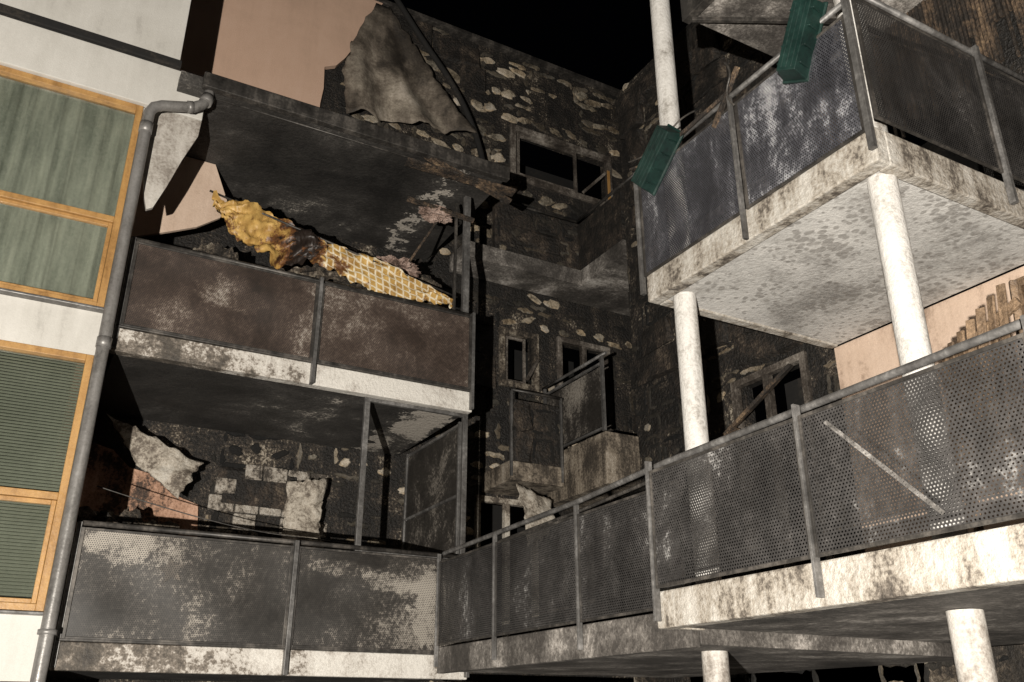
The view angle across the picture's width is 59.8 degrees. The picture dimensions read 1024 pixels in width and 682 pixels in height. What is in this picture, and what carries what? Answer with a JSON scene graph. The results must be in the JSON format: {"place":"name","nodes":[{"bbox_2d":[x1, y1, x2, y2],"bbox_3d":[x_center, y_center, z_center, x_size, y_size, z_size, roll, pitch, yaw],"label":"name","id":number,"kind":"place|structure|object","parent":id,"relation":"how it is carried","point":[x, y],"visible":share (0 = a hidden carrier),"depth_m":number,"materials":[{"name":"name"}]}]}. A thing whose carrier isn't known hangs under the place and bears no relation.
{"place":"outdoors","nodes":[
{"label":"outdoors","id":0,"kind":"place"},
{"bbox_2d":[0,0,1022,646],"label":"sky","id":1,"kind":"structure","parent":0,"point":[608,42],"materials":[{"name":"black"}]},
{"bbox_2d":[512,350,573,386],"bbox_3d":[0.545,1.095,15.057,1.200,1.800,0.050,12,-26,-26],"label":"burned room","id":2,"kind":"object","parent":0,"point":[568,366],"visible":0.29,"depth_m":15.12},
{"bbox_2d":[513,527,576,635],"bbox_3d":[0.545,3.947,13.841,1.200,2.000,0.050,12,-26,-26],"label":"burned room","id":3,"kind":"object","parent":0,"point":[517,530],"depth_m":13.83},
{"bbox_2d":[632,408,689,509],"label":"recess end boards","id":4,"kind":"object","parent":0,"point":[634,429],"visible":0.03,"depth_m":14.08,"materials":[{"name":"black wood"}]},
{"bbox_2d":[634,644,1023,681],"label":"ground floor wing wall","id":5,"kind":"structure","parent":0,"point":[1011,669],"depth_m":7.50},
{"bbox_2d":[649,677,689,681],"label":"ground wing boards","id":6,"kind":"object","parent":5,"relation":"on","point":[659,679],"visible":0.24,"depth_m":10.40,"materials":[{"name":"brown wood"}]},
{"bbox_2d":[834,266,1023,551],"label":"wall","id":7,"kind":"structure","parent":0,"point":[868,356],"depth_m":7.66,"materials":[{"name":"beige paint"}]},
{"bbox_2d":[1015,276,1023,314],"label":"wing door frame","id":8,"kind":"object","parent":7,"relation":"in","point":[1020,281],"visible":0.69,"depth_m":6.96,"materials":[{"name":"brown wood"}]},
{"bbox_2d":[920,117,1023,308],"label":"wall","id":9,"kind":"structure","parent":0,"point":[934,148],"depth_m":8.96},
{"label":"ground","id":10,"kind":"structure","parent":0,"visible":0},
{"bbox_2d":[28,364,83,593],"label":"facade side wall","id":11,"kind":"structure","parent":10,"relation":"on","point":[62,446],"depth_m":8.45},
{"bbox_2d":[0,361,72,596],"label":"room back","id":12,"kind":"object","parent":11,"relation":"attached to","point":[28,445],"depth_m":8.98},
{"bbox_2d":[2,352,72,363],"bbox_3d":[-5.498,-1.242,9.553,2.430,2.820,0.050,12,-26,-26],"label":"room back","id":13,"kind":"object","parent":11,"relation":"attached to","point":[36,357],"depth_m":9.29,"materials":[{"name":"green"}]},
{"bbox_2d":[0,108,144,681],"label":"facade wall","id":14,"kind":"structure","parent":10,"relation":"on","point":[38,323],"depth_m":8.29,"materials":[{"name":"white paint"}]},
{"bbox_2d":[0,610,42,615],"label":"window sill","id":15,"kind":"structure","parent":14,"relation":"attached to","point":[18,612],"depth_m":7.43,"materials":[{"name":"metal"}]},
{"bbox_2d":[0,350,83,598],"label":"venetian blind","id":16,"kind":"object","parent":14,"relation":"attached to","point":[14,588],"visible":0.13,"depth_m":8.10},
{"bbox_2d":[0,340,93,611],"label":"window frame","id":17,"kind":"object","parent":14,"relation":"attached to","point":[86,360],"visible":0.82,"depth_m":7.99,"materials":[{"name":"brown wood"}]},
{"bbox_2d":[0,495,56,603],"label":"window sash","id":18,"kind":"object","parent":17,"relation":"attached to","point":[52,503],"depth_m":7.75,"materials":[{"name":"brown wood"}]},
{"bbox_2d":[0,288,103,312],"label":"window sill","id":19,"kind":"structure","parent":14,"relation":"attached to","point":[46,299],"depth_m":8.42,"materials":[{"name":"grey metal"}]},
{"bbox_2d":[0,76,134,298],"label":"curtain","id":20,"kind":"object","parent":14,"relation":"hanging from","point":[59,148],"visible":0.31,"depth_m":9.14,"materials":[{"name":"green fabric"}]},
{"bbox_2d":[0,65,143,306],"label":"window frame","id":21,"kind":"object","parent":14,"relation":"attached to","point":[136,110],"visible":0.94,"depth_m":9.07,"materials":[{"name":"brown wood"}]},
{"bbox_2d":[0,198,112,301],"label":"window sash","id":22,"kind":"object","parent":21,"relation":"attached to","point":[107,225],"depth_m":8.78,"materials":[{"name":"brown wood"}]},
{"bbox_2d":[0,13,179,70],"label":"fascia shadow gap","id":23,"kind":"object","parent":14,"relation":"attached to","point":[79,38],"visible":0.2,"depth_m":9.56,"materials":[{"name":"black"}]},
{"bbox_2d":[0,0,190,59],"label":"roof parapet","id":24,"kind":"structure","parent":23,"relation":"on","point":[158,26],"depth_m":9.79,"materials":[{"name":"white paint"}]},
{"bbox_2d":[0,3,181,68],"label":"parapet drip edge","id":25,"kind":"object","parent":24,"relation":"attached to","point":[82,33],"visible":1,"depth_m":9.48,"materials":[{"name":"grey metal"}]},
{"bbox_2d":[0,15,203,120],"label":"fascia board","id":26,"kind":"object","parent":14,"relation":"attached to","point":[47,54],"visible":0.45,"depth_m":9.40,"materials":[{"name":"white paint"}]},
{"bbox_2d":[30,90,214,681],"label":"downpipe","id":27,"kind":"object","parent":14,"relation":"attached to","point":[47,631],"visible":1,"depth_m":8.11,"materials":[{"name":"grey metal"}]},
{"bbox_2d":[143,111,200,210],"bbox_3d":[-3.678,-1.900,9.514,0.530,1.238,0.050,12,-26,-26],"label":"fascia return","id":28,"kind":"object","parent":14,"relation":"attached to","point":[173,137],"visible":0.79,"depth_m":9.54,"materials":[{"name":"white paint"}]},
{"bbox_2d":[47,520,470,681],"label":"balcony","id":29,"kind":"structure","parent":14,"relation":"attached to","point":[137,593],"depth_m":8.36,"materials":[{"name":"metal"}]},
{"bbox_2d":[57,0,515,620],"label":"fire debris","id":30,"kind":"object","parent":29,"relation":"on","point":[171,470],"visible":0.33,"depth_m":10.73,"materials":[{"name":"fabric"}]},
{"bbox_2d":[354,397,467,653],"bbox_3d":[-1.466,2.225,10.200,1.258,2.610,1.720,12,-26,-26],"label":"balcony wind screen","id":31,"kind":"object","parent":29,"relation":"attached to","point":[434,515],"visible":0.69,"depth_m":10.41,"materials":[{"name":"metal"}]},
{"bbox_2d":[46,12,646,681],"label":"wall","id":32,"kind":"structure","parent":10,"relation":"on","point":[380,500],"depth_m":13.29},
{"bbox_2d":[52,442,197,648],"bbox_3d":[-4.274,2.310,10.066,1.380,2.249,0.065,12,-26,-26],"label":"salmon render","id":33,"kind":"object","parent":32,"relation":"attached to","point":[109,468],"visible":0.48,"depth_m":10.22,"materials":[{"name":"pink paint"}]},
{"bbox_2d":[131,156,226,237],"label":"wall","id":34,"kind":"structure","parent":32,"relation":"attached to","point":[185,201],"depth_m":10.72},
{"bbox_2d":[218,466,296,509],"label":"balcony wall boards","id":35,"kind":"object","parent":32,"relation":"attached to","point":[261,493],"visible":0.38,"depth_m":10.91,"materials":[{"name":"black wood"}]},
{"bbox_2d":[207,464,328,547],"bbox_3d":[-2.978,2.148,10.917,1.488,1.215,0.068,12,-26,-26],"label":"exposed blockwork","id":36,"kind":"object","parent":32,"relation":"attached to","point":[228,485],"visible":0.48,"depth_m":10.82,"materials":[{"name":"grey concrete"}]},
{"bbox_2d":[180,0,382,106],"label":"salmon render top","id":37,"kind":"object","parent":32,"relation":"attached to","point":[293,49],"visible":0.46,"depth_m":13.27,"materials":[{"name":"paint"}]},
{"bbox_2d":[97,196,475,455],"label":"balcony","id":38,"kind":"structure","parent":32,"relation":"attached to","point":[254,319],"depth_m":9.74,"materials":[{"name":"metal"}]},
{"bbox_2d":[209,190,457,308],"bbox_3d":[-1.996,-1.006,10.342,3.054,0.818,0.301,12,-26,-26],"label":"burned foam mattress","id":39,"kind":"object","parent":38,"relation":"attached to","point":[283,241],"visible":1,"depth_m":10.16,"materials":[{"name":"yellow fabric"}]},
{"bbox_2d":[201,431,390,549],"bbox_3d":[-2.603,2.547,11.003,2.490,2.736,0.024,12,-26,-26],"label":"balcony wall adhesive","id":40,"kind":"object","parent":32,"relation":"attached to","point":[256,449],"visible":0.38,"depth_m":11.29},
{"bbox_2d":[177,71,509,258],"bbox_3d":[-2.403,-2.090,11.525,4.040,0.212,2.520,12,-26,-26],"label":"roof canopy","id":41,"kind":"object","parent":32,"relation":"attached to","point":[301,164],"visible":0.78,"depth_m":11.18,"materials":[{"name":"concrete"}]},
{"bbox_2d":[342,3,476,134],"bbox_3d":[-1.602,-4.340,14.130,2.179,2.501,0.368,11,-25,-23],"label":"peeled render flap","id":42,"kind":"object","parent":32,"relation":"attached to","point":[387,72],"visible":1,"depth_m":14.00,"materials":[{"name":"beige paint"}]},
{"bbox_2d":[394,13,485,94],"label":"top wall boards","id":43,"kind":"object","parent":32,"relation":"attached to","point":[472,71],"visible":0.61,"depth_m":15.05,"materials":[{"name":"black wood"}]},
{"bbox_2d":[340,12,621,254],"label":"wall","id":44,"kind":"structure","parent":32,"relation":"attached to","point":[580,95],"depth_m":15.23,"materials":[{"name":"grey stone"}]},
{"bbox_2d":[376,0,619,96],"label":"roof coping","id":45,"kind":"object","parent":32,"relation":"on","point":[501,48],"visible":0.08,"depth_m":15.67,"materials":[{"name":"concrete"}]},
{"bbox_2d":[472,495,538,641],"bbox_3d":[-0.084,3.259,12.229,1.000,2.200,0.094,12,-26,-26],"label":"burned window","id":46,"kind":"structure","parent":32,"relation":"attached to","point":[506,503],"depth_m":12.36,"materials":[{"name":"black wood"}]},
{"bbox_2d":[479,504,501,640],"bbox_3d":[-0.679,3.680,13.217,1.200,2.600,0.050,12,-26,-26],"label":"burned room","id":47,"kind":"object","parent":46,"relation":"attached to","point":[491,518],"visible":0.1,"depth_m":13.71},
{"bbox_2d":[499,326,539,392],"bbox_3d":[0.101,0.286,13.606,0.680,0.950,0.090,12,-26,-26],"label":"window frame","id":48,"kind":"structure","parent":32,"relation":"attached to","point":[532,337],"depth_m":13.57,"materials":[{"name":"grey concrete"}]},
{"bbox_2d":[505,335,525,383],"bbox_3d":[0.049,0.295,13.626,0.350,0.750,0.040,12,-26,-26],"label":"recess burned sash","id":49,"kind":"object","parent":48,"relation":"attached to","point":[523,358],"visible":0.98,"depth_m":13.64,"materials":[{"name":"black wood"}]},
{"bbox_2d":[526,358,539,379],"bbox_3d":[0.316,0.429,13.494,0.053,0.421,0.303,-18,-29,36],"label":"broken sash","id":50,"kind":"object","parent":48,"relation":"attached to","point":[535,364],"visible":1,"depth_m":13.46,"materials":[{"name":"brown wood"}]},
{"bbox_2d":[398,284,644,681],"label":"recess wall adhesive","id":51,"kind":"object","parent":32,"relation":"attached to","point":[550,303],"visible":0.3,"depth_m":13.56},
{"bbox_2d":[760,451,783,569],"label":"burned room wing","id":52,"kind":"structure","parent":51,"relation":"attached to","point":[777,567],"depth_m":10.84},
{"bbox_2d":[482,460,564,496],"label":"recess bay slab","id":53,"kind":"structure","parent":32,"relation":"attached to","point":[539,479],"depth_m":12.13,"materials":[{"name":"grey concrete"}]},
{"bbox_2d":[512,402,533,463],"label":"recess bay face boards","id":54,"kind":"object","parent":53,"relation":"attached to","point":[523,440],"visible":1,"depth_m":12.10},
{"bbox_2d":[509,399,560,466],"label":"recess bay parapet","id":55,"kind":"structure","parent":53,"relation":"on","point":[542,454],"depth_m":12.35,"materials":[{"name":"grey metal"}]},
{"bbox_2d":[513,408,564,463],"bbox_3d":[0.375,1.314,12.294,0.871,0.815,0.022,12,-26,-26],"label":"recess bay face adhesive","id":56,"kind":"object","parent":55,"relation":"attached to","point":[540,419],"visible":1,"depth_m":12.37},
{"bbox_2d":[516,483,555,541],"bbox_3d":[0.330,2.345,11.861,0.660,0.841,0.188,15,-27,-32],"label":"hanging insulation","id":57,"kind":"object","parent":53,"relation":"hanging from","point":[532,502],"visible":0.63,"depth_m":11.87},
{"bbox_2d":[510,389,563,482],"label":"recess bay posts","id":58,"kind":"object","parent":53,"relation":"on","point":[561,437],"visible":1,"depth_m":12.25,"materials":[{"name":"grey metal"}]},
{"bbox_2d":[510,388,563,400],"bbox_3d":[0.353,0.748,12.510,0.860,0.040,0.040,12,-26,-26],"label":"recess bay rail","id":59,"kind":"object","parent":58,"relation":"attached to","point":[536,394],"visible":1,"depth_m":12.49,"materials":[{"name":"grey metal"}]},
{"bbox_2d":[474,352,600,529],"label":"recess wall boards","id":60,"kind":"object","parent":32,"relation":"attached to","point":[485,374],"visible":0.24,"depth_m":13.15,"materials":[{"name":"black wood"}]},
{"bbox_2d":[449,241,629,315],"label":"recess slab","id":61,"kind":"structure","parent":32,"relation":"attached to","point":[511,269],"depth_m":13.78,"materials":[{"name":"grey concrete"}]},
{"bbox_2d":[492,200,578,269],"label":"recess parapet","id":62,"kind":"structure","parent":61,"relation":"on","point":[506,237],"depth_m":13.85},
{"bbox_2d":[505,209,559,256],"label":"recess parapet face boards","id":63,"kind":"object","parent":62,"relation":"attached to","point":[546,243],"visible":1,"depth_m":13.86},
{"bbox_2d":[497,210,578,265],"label":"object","id":64,"kind":"object","parent":62,"relation":"attached to","point":[515,232],"visible":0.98,"depth_m":14.05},
{"bbox_2d":[493,174,632,222],"bbox_3d":[0.831,-2.377,13.460,1.555,0.075,1.820,12,-26,-26],"label":"recess rail","id":65,"kind":"object","parent":62,"relation":"on","point":[624,182],"visible":0.83,"depth_m":14.06,"materials":[{"name":"black metal"}]},
{"bbox_2d":[510,123,612,205],"bbox_3d":[0.866,-3.011,15.473,2.070,1.080,0.090,12,-26,-26],"label":"burned window","id":66,"kind":"structure","parent":32,"relation":"attached to","point":[515,129],"depth_m":15.38,"materials":[{"name":"brown wood"}]},
{"bbox_2d":[516,133,577,191],"bbox_3d":[0.602,-3.055,15.370,1.200,0.840,0.050,12,-26,-26],"label":"burned sash","id":67,"kind":"object","parent":66,"relation":"attached to","point":[536,141],"visible":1,"depth_m":15.40,"materials":[{"name":"black wood"}]},
{"bbox_2d":[520,164,577,190],"bbox_3d":[0.270,-2.589,16.463,2.270,1.480,0.050,12,-26,-26],"label":"burned room","id":68,"kind":"object","parent":66,"relation":"attached to","point":[545,176],"visible":0.14,"depth_m":16.89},
{"bbox_2d":[582,172,606,193],"bbox_3d":[1.440,-2.765,15.565,0.486,0.530,0.050,9,-25,-21],"label":"broken sash","id":69,"kind":"object","parent":66,"relation":"attached to","point":[586,189],"visible":1,"depth_m":15.53,"materials":[{"name":"grey wood"}]},
{"bbox_2d":[607,170,610,199],"bbox_3d":[1.721,-2.745,15.803,0.060,0.650,0.015,12,-26,-26],"label":"window wood edge","id":70,"kind":"object","parent":66,"relation":"attached to","point":[608,181],"depth_m":15.82,"materials":[{"name":"brown wood"}]},
{"bbox_2d":[556,336,613,430],"bbox_3d":[1.141,0.674,14.069,1.000,1.400,0.094,12,-26,-26],"label":"recess side window","id":71,"kind":"structure","parent":32,"relation":"attached to","point":[583,347],"depth_m":14.19,"materials":[{"name":"brown wood"}]},
{"bbox_2d":[560,526,622,627],"bbox_3d":[1.141,3.525,12.853,1.000,1.600,0.094,12,-26,-26],"label":"recess side window","id":72,"kind":"structure","parent":32,"relation":"attached to","point":[594,621],"depth_m":12.90,"materials":[{"name":"black wood"}]},
{"bbox_2d":[581,239,628,296],"bbox_3d":[1.960,-1.060,13.852,1.380,0.260,1.140,12,-26,-26],"label":"recess slab return","id":73,"kind":"object","parent":32,"relation":"attached to","point":[606,271],"visible":0.49,"depth_m":13.66,"materials":[{"name":"grey concrete"}]},
{"bbox_2d":[577,190,625,269],"bbox_3d":[1.382,-1.688,13.796,0.080,0.830,1.200,12,-26,-26],"label":"recess parapet return","id":74,"kind":"object","parent":73,"relation":"on","point":[601,230],"visible":0.93,"depth_m":13.72,"materials":[{"name":"black concrete"}]},
{"bbox_2d":[620,145,695,598],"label":"recess end wall","id":75,"kind":"structure","parent":10,"relation":"on","point":[694,583],"depth_m":12.70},
{"bbox_2d":[701,651,730,681],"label":"concrete column","id":76,"kind":"structure","parent":10,"relation":"on","point":[715,666],"depth_m":6.30,"materials":[{"name":"paint"}]},
{"bbox_2d":[618,22,924,681],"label":"wing wall","id":77,"kind":"structure","parent":10,"relation":"on","point":[818,358],"depth_m":11.19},
{"bbox_2d":[542,351,640,508],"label":"balcony","id":78,"kind":"structure","parent":77,"relation":"attached to","point":[599,461],"depth_m":12.03,"materials":[{"name":"concrete"}]},
{"bbox_2d":[433,315,1023,677],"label":"access walkway","id":79,"kind":"structure","parent":77,"relation":"attached to","point":[889,606],"depth_m":5.19,"materials":[{"name":"grey metal"}]},
{"bbox_2d":[673,291,721,584],"bbox_3d":[1.458,0.819,7.018,0.190,2.600,0.190,12,-26,-26],"label":"concrete column","id":80,"kind":"object","parent":79,"relation":"on","point":[694,415],"visible":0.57,"depth_m":7.13,"materials":[{"name":"white paint"}]},
{"bbox_2d":[867,173,967,539],"bbox_3d":[2.454,0.130,5.402,0.190,2.600,0.190,12,-26,-26],"label":"concrete column","id":81,"kind":"object","parent":79,"relation":"on","point":[911,333],"visible":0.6,"depth_m":5.51,"materials":[{"name":"white paint"}]},
{"bbox_2d":[942,280,1023,531],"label":"wooden slat fence","id":82,"kind":"object","parent":79,"relation":"on","point":[1003,314],"visible":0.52,"depth_m":5.12,"materials":[{"name":"brown wood"}]},
{"bbox_2d":[700,175,768,235],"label":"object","id":83,"kind":"structure","parent":77,"relation":"attached to","point":[732,204],"depth_m":11.05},
{"bbox_2d":[616,23,853,486],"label":"wing boards","id":84,"kind":"object","parent":77,"relation":"attached to","point":[698,44],"visible":0.45,"depth_m":11.82,"materials":[{"name":"black wood"}]},
{"bbox_2d":[622,30,865,590],"bbox_3d":[2.597,-0.647,10.964,0.025,8.660,3.864,12,-26,-26],"label":"wing adhesive","id":85,"kind":"object","parent":77,"relation":"attached to","point":[721,394],"visible":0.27,"depth_m":11.50},
{"bbox_2d":[710,363,793,462],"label":"collapsed door timbers","id":86,"kind":"object","parent":77,"relation":"attached to","point":[762,395],"visible":0.33,"depth_m":9.68,"materials":[{"name":"brown wood"}]},
{"bbox_2d":[730,351,834,573],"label":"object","id":87,"kind":"structure","parent":77,"relation":"attached to","point":[764,375],"depth_m":9.74,"materials":[{"name":"brown wood"}]},
{"bbox_2d":[629,0,1023,348],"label":"balcony","id":88,"kind":"structure","parent":77,"relation":"attached to","point":[796,256],"depth_m":6.62,"materials":[{"name":"concrete"}]},
{"bbox_2d":[631,124,683,195],"bbox_3d":[1.257,-1.576,7.701,0.263,0.530,0.588,12,-26,-26],"label":"planter box","id":89,"kind":"object","parent":88,"relation":"attached to","point":[657,157],"visible":1,"depth_m":7.61,"materials":[{"name":"green plastic"}]},
{"bbox_2d":[650,0,690,254],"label":"concrete column","id":90,"kind":"structure","parent":88,"relation":"on","point":[666,85],"depth_m":8.36,"materials":[{"name":"white paint"}]},
{"bbox_2d":[776,0,827,83],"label":"planter box","id":91,"kind":"object","parent":88,"relation":"attached to","point":[804,27],"visible":1,"depth_m":6.30,"materials":[{"name":"green plastic"}]},
{"bbox_2d":[833,0,887,131],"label":"concrete column","id":92,"kind":"structure","parent":88,"relation":"on","point":[878,124],"depth_m":6.18,"materials":[{"name":"white paint"}]},
{"bbox_2d":[645,655,1008,681],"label":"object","id":93,"kind":"object","parent":77,"relation":"attached to","point":[932,666],"visible":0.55,"depth_m":7.73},
{"bbox_2d":[792,0,1023,190],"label":"wall","id":94,"kind":"structure","parent":77,"relation":"attached to","point":[1013,61],"depth_m":7.46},
{"bbox_2d":[680,0,925,77],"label":"balcony","id":95,"kind":"structure","parent":94,"relation":"attached to","point":[760,25],"depth_m":8.49,"materials":[{"name":"concrete"}]},
{"bbox_2d":[798,0,1023,162],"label":"charred slat cladding","id":96,"kind":"structure","parent":94,"relation":"attached to","point":[958,20],"depth_m":7.99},
{"bbox_2d":[784,377,825,563],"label":"burned room wing","id":97,"kind":"structure","parent":10,"relation":"on","point":[794,391],"depth_m":10.82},
{"bbox_2d":[945,609,997,681],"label":"concrete column","id":98,"kind":"structure","parent":10,"relation":"on","point":[971,646],"depth_m":4.70,"materials":[{"name":"paint"}]}
]}

